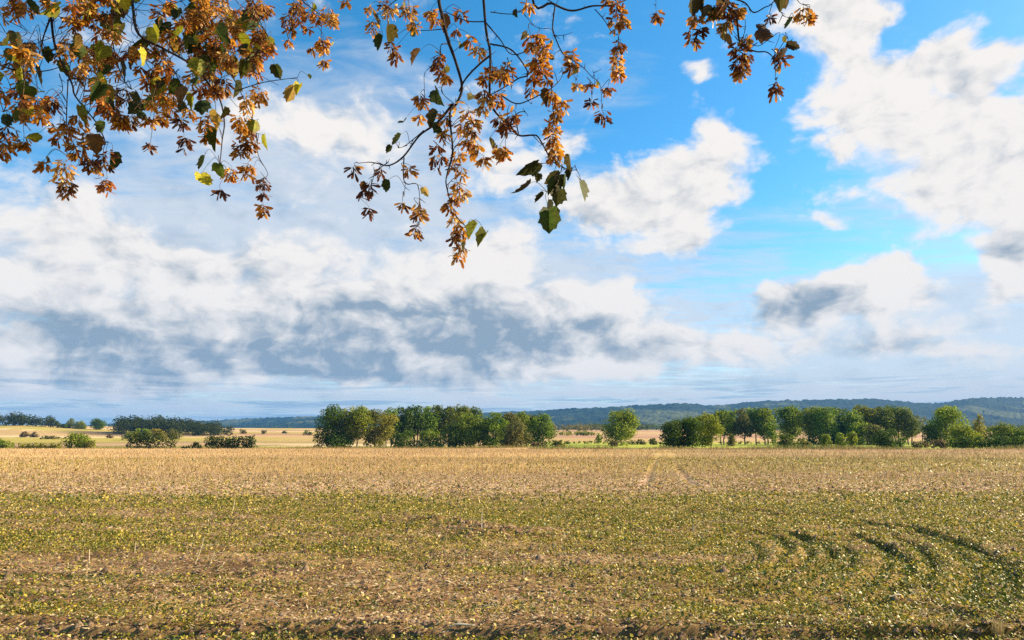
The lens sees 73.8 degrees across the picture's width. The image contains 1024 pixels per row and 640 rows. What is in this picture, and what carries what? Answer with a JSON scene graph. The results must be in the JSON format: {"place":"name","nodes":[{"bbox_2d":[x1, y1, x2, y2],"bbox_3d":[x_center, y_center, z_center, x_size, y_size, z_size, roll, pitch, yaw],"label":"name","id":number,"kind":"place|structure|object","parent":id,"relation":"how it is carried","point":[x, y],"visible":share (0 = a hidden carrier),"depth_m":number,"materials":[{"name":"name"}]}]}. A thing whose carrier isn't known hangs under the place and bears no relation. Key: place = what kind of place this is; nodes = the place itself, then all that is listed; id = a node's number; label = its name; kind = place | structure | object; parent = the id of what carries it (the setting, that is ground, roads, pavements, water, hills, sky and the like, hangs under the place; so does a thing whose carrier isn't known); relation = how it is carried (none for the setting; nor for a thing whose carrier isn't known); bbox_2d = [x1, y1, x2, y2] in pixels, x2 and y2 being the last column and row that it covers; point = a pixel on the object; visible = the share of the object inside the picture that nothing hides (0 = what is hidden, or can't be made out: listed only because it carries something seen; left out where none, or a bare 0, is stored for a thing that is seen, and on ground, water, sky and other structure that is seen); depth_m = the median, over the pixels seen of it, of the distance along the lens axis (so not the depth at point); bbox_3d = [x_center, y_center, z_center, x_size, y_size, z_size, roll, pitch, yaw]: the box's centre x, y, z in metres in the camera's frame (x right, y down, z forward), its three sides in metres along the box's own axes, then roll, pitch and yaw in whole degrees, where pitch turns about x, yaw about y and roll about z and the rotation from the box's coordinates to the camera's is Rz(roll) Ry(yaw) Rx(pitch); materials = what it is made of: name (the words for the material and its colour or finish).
{"place":"outdoors","nodes":[
{"label":"outdoors","id":0,"kind":"place"},
{"bbox_2d":[0,425,1023,639],"bbox_3d":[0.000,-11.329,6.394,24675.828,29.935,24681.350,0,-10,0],"label":"ground","id":1,"kind":"structure","parent":0,"point":[278,438],"depth_m":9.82,"materials":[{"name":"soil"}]},
{"bbox_2d":[0,438,15,448],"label":"bush","id":2,"kind":"object","parent":1,"relation":"on","point":[3,445],"visible":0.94,"depth_m":182.98,"materials":[{"name":"green plant"}]},
{"bbox_2d":[0,411,57,427],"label":"treeline","id":3,"kind":"object","parent":1,"relation":"on","point":[16,419],"visible":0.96,"depth_m":691.18,"materials":[{"name":"green plant"}]},
{"bbox_2d":[16,442,61,448],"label":"bush","id":4,"kind":"object","parent":1,"relation":"on","point":[44,446],"visible":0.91,"depth_m":168.88,"materials":[{"name":"green plant"}]},
{"bbox_2d":[40,435,60,438],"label":"bush","id":5,"kind":"object","parent":1,"relation":"on","point":[48,437],"visible":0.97,"depth_m":433.44,"materials":[{"name":"green plant"}]},
{"bbox_2d":[66,418,74,428],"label":"skyline tree","id":6,"kind":"object","parent":1,"relation":"on","point":[70,423],"visible":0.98,"depth_m":695.98,"materials":[{"name":"green plant"}]},
{"bbox_2d":[60,432,95,448],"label":"bush","id":7,"kind":"object","parent":1,"relation":"on","point":[80,441],"visible":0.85,"depth_m":174.70,"materials":[{"name":"green plant"}]},
{"bbox_2d":[74,420,86,428],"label":"skyline tree","id":8,"kind":"object","parent":1,"relation":"on","point":[78,425],"visible":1,"depth_m":695.68,"materials":[{"name":"green plant"}]},
{"bbox_2d":[81,440,95,448],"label":"bush","id":9,"kind":"object","parent":1,"relation":"on","point":[90,444],"visible":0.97,"depth_m":172.49,"materials":[{"name":"green plant"}]},
{"bbox_2d":[89,417,106,429],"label":"skyline tree","id":10,"kind":"object","parent":1,"relation":"on","point":[97,423],"visible":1,"depth_m":689.61,"materials":[{"name":"green plant"}]},
{"bbox_2d":[121,431,138,439],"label":"bush","id":11,"kind":"object","parent":1,"relation":"on","point":[128,434],"visible":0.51,"depth_m":412.24,"materials":[{"name":"green plant"}]},
{"bbox_2d":[134,428,152,439],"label":"bush","id":12,"kind":"object","parent":1,"relation":"on","point":[139,429],"visible":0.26,"depth_m":409.08,"materials":[{"name":"green plant"}]},
{"bbox_2d":[126,430,177,448],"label":"bush","id":13,"kind":"object","parent":1,"relation":"on","point":[139,441],"visible":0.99,"depth_m":176.93,"materials":[{"name":"green plant"}]},
{"bbox_2d":[150,428,167,439],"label":"bush","id":14,"kind":"object","parent":1,"relation":"on","point":[155,430],"visible":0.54,"depth_m":403.27,"materials":[{"name":"green plant"}]},
{"bbox_2d":[107,414,234,435],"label":"woodland","id":15,"kind":"object","parent":1,"relation":"on","point":[179,425],"visible":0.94,"depth_m":570.79,"materials":[{"name":"green plant"}]},
{"bbox_2d":[163,428,183,439],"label":"bush","id":16,"kind":"object","parent":1,"relation":"on","point":[174,430],"visible":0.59,"depth_m":411.46,"materials":[{"name":"green plant"}]},
{"bbox_2d":[188,441,201,448],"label":"bush","id":17,"kind":"object","parent":1,"relation":"on","point":[195,445],"visible":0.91,"depth_m":186.60,"materials":[{"name":"green plant"}]},
{"bbox_2d":[203,435,257,448],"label":"bush","id":18,"kind":"object","parent":1,"relation":"on","point":[232,444],"visible":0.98,"depth_m":182.69,"materials":[{"name":"green plant"}]},
{"bbox_2d":[314,425,328,446],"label":"young tree","id":19,"kind":"object","parent":1,"relation":"on","point":[320,437],"visible":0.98,"depth_m":228.89,"materials":[{"name":"green plant"}]},
{"bbox_2d":[313,403,353,447],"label":"broad tree","id":20,"kind":"object","parent":1,"relation":"on","point":[333,437],"visible":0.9,"depth_m":230.54,"materials":[{"name":"green plant"}]},
{"bbox_2d":[337,405,375,446],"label":"forked tree","id":21,"kind":"object","parent":1,"relation":"on","point":[360,419],"visible":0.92,"depth_m":233.21,"materials":[{"name":"green plant"}]},
{"bbox_2d":[362,409,385,447],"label":"autumn tree","id":22,"kind":"object","parent":1,"relation":"on","point":[375,415],"visible":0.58,"depth_m":236.92,"materials":[{"name":"green plant"}]},
{"bbox_2d":[373,411,399,446],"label":"autumn tree","id":23,"kind":"object","parent":1,"relation":"on","point":[384,430],"visible":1,"depth_m":234.01,"materials":[{"name":"green plant"}]},
{"bbox_2d":[383,406,403,446],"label":"tall tree","id":24,"kind":"object","parent":1,"relation":"on","point":[398,424],"visible":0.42,"depth_m":280.62,"materials":[{"name":"green plant"}]},
{"bbox_2d":[390,405,415,436],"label":"tall tree","id":25,"kind":"object","parent":1,"relation":"on","point":[408,422],"visible":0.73,"depth_m":282.70,"materials":[{"name":"green plant"}]},
{"bbox_2d":[389,430,421,447],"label":"round shrub","id":26,"kind":"object","parent":1,"relation":"on","point":[402,440],"visible":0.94,"depth_m":229.72,"materials":[{"name":"green plant"}]},
{"bbox_2d":[0,0,817,268],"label":"maple tree","id":27,"kind":"object","parent":1,"relation":"on","point":[201,62],"visible":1,"depth_m":3.56,"materials":[{"name":"orange plant"}]},
{"bbox_2d":[406,404,427,440],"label":"tall tree","id":28,"kind":"object","parent":1,"relation":"on","point":[418,415],"visible":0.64,"depth_m":286.04,"materials":[{"name":"green plant"}]},
{"bbox_2d":[417,406,440,444],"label":"tall tree","id":29,"kind":"object","parent":1,"relation":"on","point":[429,419],"visible":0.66,"depth_m":289.26,"materials":[{"name":"green plant"}]},
{"bbox_2d":[417,429,447,447],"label":"round shrub","id":30,"kind":"object","parent":1,"relation":"on","point":[424,438],"visible":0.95,"depth_m":231.60,"materials":[{"name":"green plant"}]},
{"bbox_2d":[428,405,449,440],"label":"tall tree","id":31,"kind":"object","parent":1,"relation":"on","point":[437,409],"visible":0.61,"depth_m":292.58,"materials":[{"name":"green plant"}]},
{"bbox_2d":[440,406,458,439],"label":"tall tree","id":32,"kind":"object","parent":1,"relation":"on","point":[448,420],"visible":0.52,"depth_m":294.21,"materials":[{"name":"green plant"}]},
{"bbox_2d":[443,423,463,447],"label":"bushy tree","id":33,"kind":"object","parent":1,"relation":"on","point":[452,440],"visible":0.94,"depth_m":232.99,"materials":[{"name":"green plant"}]},
{"bbox_2d":[448,404,472,432],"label":"tall tree","id":34,"kind":"object","parent":1,"relation":"on","point":[456,412],"visible":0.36,"depth_m":282.18,"materials":[{"name":"green plant"}]},
{"bbox_2d":[450,620,474,626],"bbox_3d":[-0.470,2.876,6.471,0.243,0.059,0.025,1,-10,-6],"label":"fallen stalk","id":35,"kind":"object","parent":1,"relation":"on","point":[458,623],"visible":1,"depth_m":6.46,"materials":[{"name":"plant"}]},
{"bbox_2d":[454,412,486,446],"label":"bushy tree","id":36,"kind":"object","parent":1,"relation":"on","point":[470,436],"visible":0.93,"depth_m":235.41,"materials":[{"name":"green plant"}]},
{"bbox_2d":[468,406,483,421],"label":"tall tree","id":37,"kind":"object","parent":1,"relation":"on","point":[475,410],"visible":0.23,"depth_m":285.85,"materials":[{"name":"green plant"}]},
{"bbox_2d":[477,418,489,445],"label":"dark tree","id":38,"kind":"object","parent":1,"relation":"on","point":[479,443],"visible":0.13,"depth_m":241.05,"materials":[{"name":"green plant"}]},
{"bbox_2d":[480,412,508,446],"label":"bushy tree","id":39,"kind":"object","parent":1,"relation":"on","point":[495,425],"visible":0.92,"depth_m":235.72,"materials":[{"name":"green plant"}]},
{"bbox_2d":[501,412,518,434],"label":"bushy tree","id":40,"kind":"object","parent":1,"relation":"on","point":[509,416],"visible":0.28,"depth_m":241.86,"materials":[{"name":"green plant"}]},
{"bbox_2d":[0,457,1023,639],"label":"weeds","id":41,"kind":"object","parent":1,"relation":"on","point":[906,567],"visible":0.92,"depth_m":12.24,"materials":[{"name":"green plant"}]},
{"bbox_2d":[0,480,1023,639],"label":"soil clods","id":42,"kind":"object","parent":1,"relation":"on","point":[978,630],"visible":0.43,"depth_m":9.29,"materials":[{"name":"soil"}]},
{"bbox_2d":[0,447,1023,623],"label":"stubble","id":43,"kind":"object","parent":1,"relation":"on","point":[315,453],"visible":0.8,"depth_m":54.12,"materials":[{"name":"beige plant"}]},
{"bbox_2d":[499,419,534,446],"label":"tree","id":44,"kind":"object","parent":1,"relation":"on","point":[515,434],"visible":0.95,"depth_m":222.19,"materials":[{"name":"green plant"}]},
{"bbox_2d":[11,444,1023,449],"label":"grass margin","id":45,"kind":"object","parent":1,"relation":"on","point":[831,447],"depth_m":140.80,"materials":[{"name":"plant"}]},
{"bbox_2d":[514,411,535,445],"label":"bushy tree","id":46,"kind":"object","parent":1,"relation":"on","point":[524,418],"visible":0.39,"depth_m":247.02,"materials":[{"name":"green plant"}]},
{"bbox_2d":[523,414,538,442],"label":"bushy tree","id":47,"kind":"object","parent":1,"relation":"on","point":[531,417],"visible":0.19,"depth_m":253.91,"materials":[{"name":"green plant"}]},
{"bbox_2d":[530,442,547,446],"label":"bush","id":48,"kind":"object","parent":1,"relation":"on","point":[535,444],"visible":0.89,"depth_m":208.24,"materials":[{"name":"green plant"}]},
{"bbox_2d":[528,413,557,444],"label":"bushy tree","id":49,"kind":"object","parent":1,"relation":"on","point":[545,432],"visible":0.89,"depth_m":247.54,"materials":[{"name":"green plant"}]},
{"bbox_2d":[548,440,566,446],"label":"bush","id":50,"kind":"object","parent":1,"relation":"on","point":[558,442],"visible":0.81,"depth_m":201.17,"materials":[{"name":"green plant"}]},
{"bbox_2d":[545,422,604,431],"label":"hedgerow","id":51,"kind":"object","parent":1,"relation":"on","point":[578,427],"visible":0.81,"depth_m":884.48,"materials":[{"name":"green plant"}]},
{"bbox_2d":[558,431,596,435],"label":"hedgerow","id":52,"kind":"object","parent":1,"relation":"on","point":[583,433],"visible":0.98,"depth_m":634.43,"materials":[{"name":"green plant"}]},
{"bbox_2d":[564,440,660,443],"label":"meadow hedge","id":53,"kind":"object","parent":1,"relation":"on","point":[579,441],"visible":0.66,"depth_m":314.50,"materials":[{"name":"green plant"}]},
{"bbox_2d":[601,408,640,445],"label":"lone tree","id":54,"kind":"object","parent":1,"relation":"on","point":[622,424],"visible":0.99,"depth_m":257.19,"materials":[{"name":"green plant"}]},
{"bbox_2d":[588,423,663,429],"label":"hedgerow","id":55,"kind":"object","parent":1,"relation":"on","point":[647,426],"visible":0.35,"depth_m":1026.43,"materials":[{"name":"green plant"}]},
{"bbox_2d":[629,439,646,444],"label":"bush","id":56,"kind":"object","parent":1,"relation":"on","point":[641,442],"visible":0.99,"depth_m":294.94,"materials":[{"name":"green plant"}]},
{"bbox_2d":[648,438,657,444],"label":"bush","id":57,"kind":"object","parent":1,"relation":"on","point":[652,442],"visible":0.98,"depth_m":285.27,"materials":[{"name":"green plant"}]},
{"bbox_2d":[659,421,683,447],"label":"dark tree","id":58,"kind":"object","parent":1,"relation":"on","point":[670,435],"visible":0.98,"depth_m":164.56,"materials":[{"name":"green plant"}]},
{"bbox_2d":[672,417,694,446],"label":"dark tree","id":59,"kind":"object","parent":1,"relation":"on","point":[683,425],"visible":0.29,"depth_m":168.29,"materials":[{"name":"green plant"}]},
{"bbox_2d":[678,415,703,447],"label":"dark tree","id":60,"kind":"object","parent":1,"relation":"on","point":[691,422],"visible":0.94,"depth_m":166.98,"materials":[{"name":"green plant"}]},
{"bbox_2d":[695,414,710,447],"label":"dark tree","id":61,"kind":"object","parent":1,"relation":"on","point":[699,417],"visible":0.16,"depth_m":173.51,"materials":[{"name":"green plant"}]},
{"bbox_2d":[697,412,725,447],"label":"bright tree","id":62,"kind":"object","parent":1,"relation":"on","point":[714,429],"visible":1,"depth_m":162.79,"materials":[{"name":"green plant"}]},
{"bbox_2d":[713,409,731,444],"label":"tall tree","id":63,"kind":"object","parent":1,"relation":"on","point":[720,414],"visible":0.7,"depth_m":287.67,"materials":[{"name":"green plant"}]},
{"bbox_2d":[727,433,735,445],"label":"young tree","id":64,"kind":"object","parent":1,"relation":"on","point":[731,440],"visible":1,"depth_m":231.30,"materials":[{"name":"green plant"}]},
{"bbox_2d":[723,407,741,444],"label":"tall tree","id":65,"kind":"object","parent":1,"relation":"on","point":[733,417],"visible":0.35,"depth_m":296.01,"materials":[{"name":"green plant"}]},
{"bbox_2d":[731,408,757,444],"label":"tall tree","id":66,"kind":"object","parent":1,"relation":"on","point":[743,424],"visible":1,"depth_m":288.27,"materials":[{"name":"green plant"}]},
{"bbox_2d":[743,406,765,444],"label":"tall tree","id":67,"kind":"object","parent":1,"relation":"on","point":[753,415],"visible":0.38,"depth_m":297.08,"materials":[{"name":"green plant"}]},
{"bbox_2d":[752,407,775,444],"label":"tall tree","id":68,"kind":"object","parent":1,"relation":"on","point":[764,414],"visible":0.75,"depth_m":289.46,"materials":[{"name":"green plant"}]},
{"bbox_2d":[763,417,779,444],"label":"leaning tree","id":69,"kind":"object","parent":1,"relation":"on","point":[771,434],"visible":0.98,"depth_m":265.75,"materials":[{"name":"green plant"}]},
{"bbox_2d":[771,405,802,444],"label":"tall tree","id":70,"kind":"object","parent":1,"relation":"on","point":[786,414],"visible":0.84,"depth_m":295.41,"materials":[{"name":"green plant"}]},
{"bbox_2d":[777,434,800,447],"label":"round shrub","id":71,"kind":"object","parent":1,"relation":"on","point":[786,439],"visible":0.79,"depth_m":165.14,"materials":[{"name":"green plant"}]},
{"bbox_2d":[796,436,810,447],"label":"shrub","id":72,"kind":"object","parent":1,"relation":"on","point":[802,441],"visible":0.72,"depth_m":168.84,"materials":[{"name":"green plant"}]},
{"bbox_2d":[793,406,819,441],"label":"tall tree","id":73,"kind":"object","parent":1,"relation":"on","point":[805,418],"visible":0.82,"depth_m":285.51,"materials":[{"name":"green plant"}]},
{"bbox_2d":[804,434,831,444],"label":"round shrub","id":74,"kind":"object","parent":1,"relation":"on","point":[817,442],"visible":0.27,"depth_m":295.46,"materials":[{"name":"green plant"}]},
{"bbox_2d":[808,405,840,440],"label":"tall tree","id":75,"kind":"object","parent":1,"relation":"on","point":[823,424],"visible":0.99,"depth_m":279.08,"materials":[{"name":"green plant"}]},
{"bbox_2d":[820,434,832,446],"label":"clipped shrub","id":76,"kind":"object","parent":1,"relation":"on","point":[825,440],"visible":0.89,"depth_m":165.04,"materials":[{"name":"green plant"}]},
{"bbox_2d":[828,407,850,444],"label":"tall tree","id":77,"kind":"object","parent":1,"relation":"on","point":[840,415],"visible":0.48,"depth_m":289.57,"materials":[{"name":"green plant"}]},
{"bbox_2d":[834,432,847,445],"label":"clipped shrub","id":78,"kind":"object","parent":1,"relation":"on","point":[838,439],"visible":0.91,"depth_m":167.17,"materials":[{"name":"green plant"}]},
{"bbox_2d":[840,409,864,434],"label":"tall tree","id":79,"kind":"object","parent":1,"relation":"on","point":[852,416],"visible":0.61,"depth_m":281.40,"materials":[{"name":"green plant"}]},
{"bbox_2d":[846,431,858,446],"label":"clipped shrub","id":80,"kind":"object","parent":1,"relation":"on","point":[853,437],"visible":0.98,"depth_m":165.22,"materials":[{"name":"green plant"}]},
{"bbox_2d":[844,421,868,444],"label":"tree","id":81,"kind":"object","parent":1,"relation":"on","point":[858,429],"visible":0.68,"depth_m":274.99,"materials":[{"name":"green plant"}]},
{"bbox_2d":[852,404,877,444],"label":"tall tree","id":82,"kind":"object","parent":1,"relation":"on","point":[864,408],"visible":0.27,"depth_m":291.21,"materials":[{"name":"green plant"}]},
{"bbox_2d":[863,423,883,444],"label":"tree","id":83,"kind":"object","parent":1,"relation":"on","point":[872,428],"visible":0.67,"depth_m":267.96,"materials":[{"name":"green plant"}]},
{"bbox_2d":[864,406,896,433],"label":"tall tree","id":84,"kind":"object","parent":1,"relation":"on","point":[881,419],"visible":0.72,"depth_m":281.66,"materials":[{"name":"green plant"}]},
{"bbox_2d":[870,428,899,447],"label":"dark shrub","id":85,"kind":"object","parent":1,"relation":"on","point":[882,438],"visible":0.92,"depth_m":166.47,"materials":[{"name":"green plant"}]},
{"bbox_2d":[881,405,912,443],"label":"tall tree","id":86,"kind":"object","parent":1,"relation":"on","point":[896,424],"visible":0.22,"depth_m":292.83,"materials":[{"name":"green plant"}]},
{"bbox_2d":[894,437,907,446],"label":"dark shrub","id":87,"kind":"object","parent":1,"relation":"on","point":[902,440],"visible":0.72,"depth_m":201.19,"materials":[{"name":"green plant"}]},
{"bbox_2d":[892,407,922,444],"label":"tall tree","id":88,"kind":"object","parent":1,"relation":"on","point":[909,426],"visible":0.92,"depth_m":283.27,"materials":[{"name":"green plant"}]},
{"bbox_2d":[805,423,1023,431],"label":"hedgerow","id":89,"kind":"object","parent":1,"relation":"on","point":[1018,426],"visible":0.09,"depth_m":904.80,"materials":[{"name":"green plant"}]},
{"bbox_2d":[913,416,926,440],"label":"bare tree","id":90,"kind":"object","parent":1,"relation":"on","point":[923,420],"visible":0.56,"depth_m":267.11,"materials":[{"name":"green plant"}]},
{"bbox_2d":[911,441,930,447],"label":"bush","id":91,"kind":"object","parent":1,"relation":"on","point":[924,444],"visible":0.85,"depth_m":172.01,"materials":[{"name":"green plant"}]},
{"bbox_2d":[921,424,942,446],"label":"tree","id":92,"kind":"object","parent":1,"relation":"on","point":[931,433],"visible":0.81,"depth_m":224.16,"materials":[{"name":"green plant"}]},
{"bbox_2d":[929,439,947,447],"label":"bush","id":93,"kind":"object","parent":1,"relation":"on","point":[941,443],"visible":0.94,"depth_m":169.02,"materials":[{"name":"green plant"}]},
{"bbox_2d":[925,405,971,440],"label":"golden tree","id":94,"kind":"object","parent":1,"relation":"on","point":[945,417],"visible":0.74,"depth_m":227.37,"materials":[{"name":"green plant"}]},
{"bbox_2d":[946,424,982,447],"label":"bush","id":95,"kind":"object","parent":1,"relation":"on","point":[962,431],"visible":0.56,"depth_m":176.19,"materials":[{"name":"green plant"}]},
{"bbox_2d":[969,413,994,446],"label":"spire tree","id":96,"kind":"object","parent":1,"relation":"on","point":[980,428],"visible":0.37,"depth_m":211.98,"materials":[{"name":"green plant"}]},
{"bbox_2d":[945,434,1023,448],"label":"hedge","id":97,"kind":"object","parent":1,"relation":"on","point":[982,443],"visible":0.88,"depth_m":155.26,"materials":[{"name":"green plant"}]},
{"bbox_2d":[988,611,1008,638],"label":"grass tuft","id":98,"kind":"object","parent":1,"relation":"on","point":[995,628],"visible":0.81,"depth_m":6.37,"materials":[{"name":"plant"}]},
{"bbox_2d":[982,421,1017,446],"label":"tree","id":99,"kind":"object","parent":1,"relation":"on","point":[1000,429],"visible":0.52,"depth_m":196.27,"materials":[{"name":"green plant"}]},
{"bbox_2d":[1007,427,1023,446],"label":"tree","id":100,"kind":"object","parent":1,"relation":"on","point":[1019,432],"visible":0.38,"depth_m":192.38,"materials":[{"name":"green plant"}]},
{"bbox_2d":[0,0,1023,424],"label":"sky","id":101,"kind":"structure","parent":0,"point":[857,233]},
{"bbox_2d":[43,397,1023,429],"bbox_3d":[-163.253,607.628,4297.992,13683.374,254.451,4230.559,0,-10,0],"label":"hills","id":102,"kind":"structure","parent":0,"point":[993,411],"depth_m":3822.10,"materials":[{"name":"green plant"}]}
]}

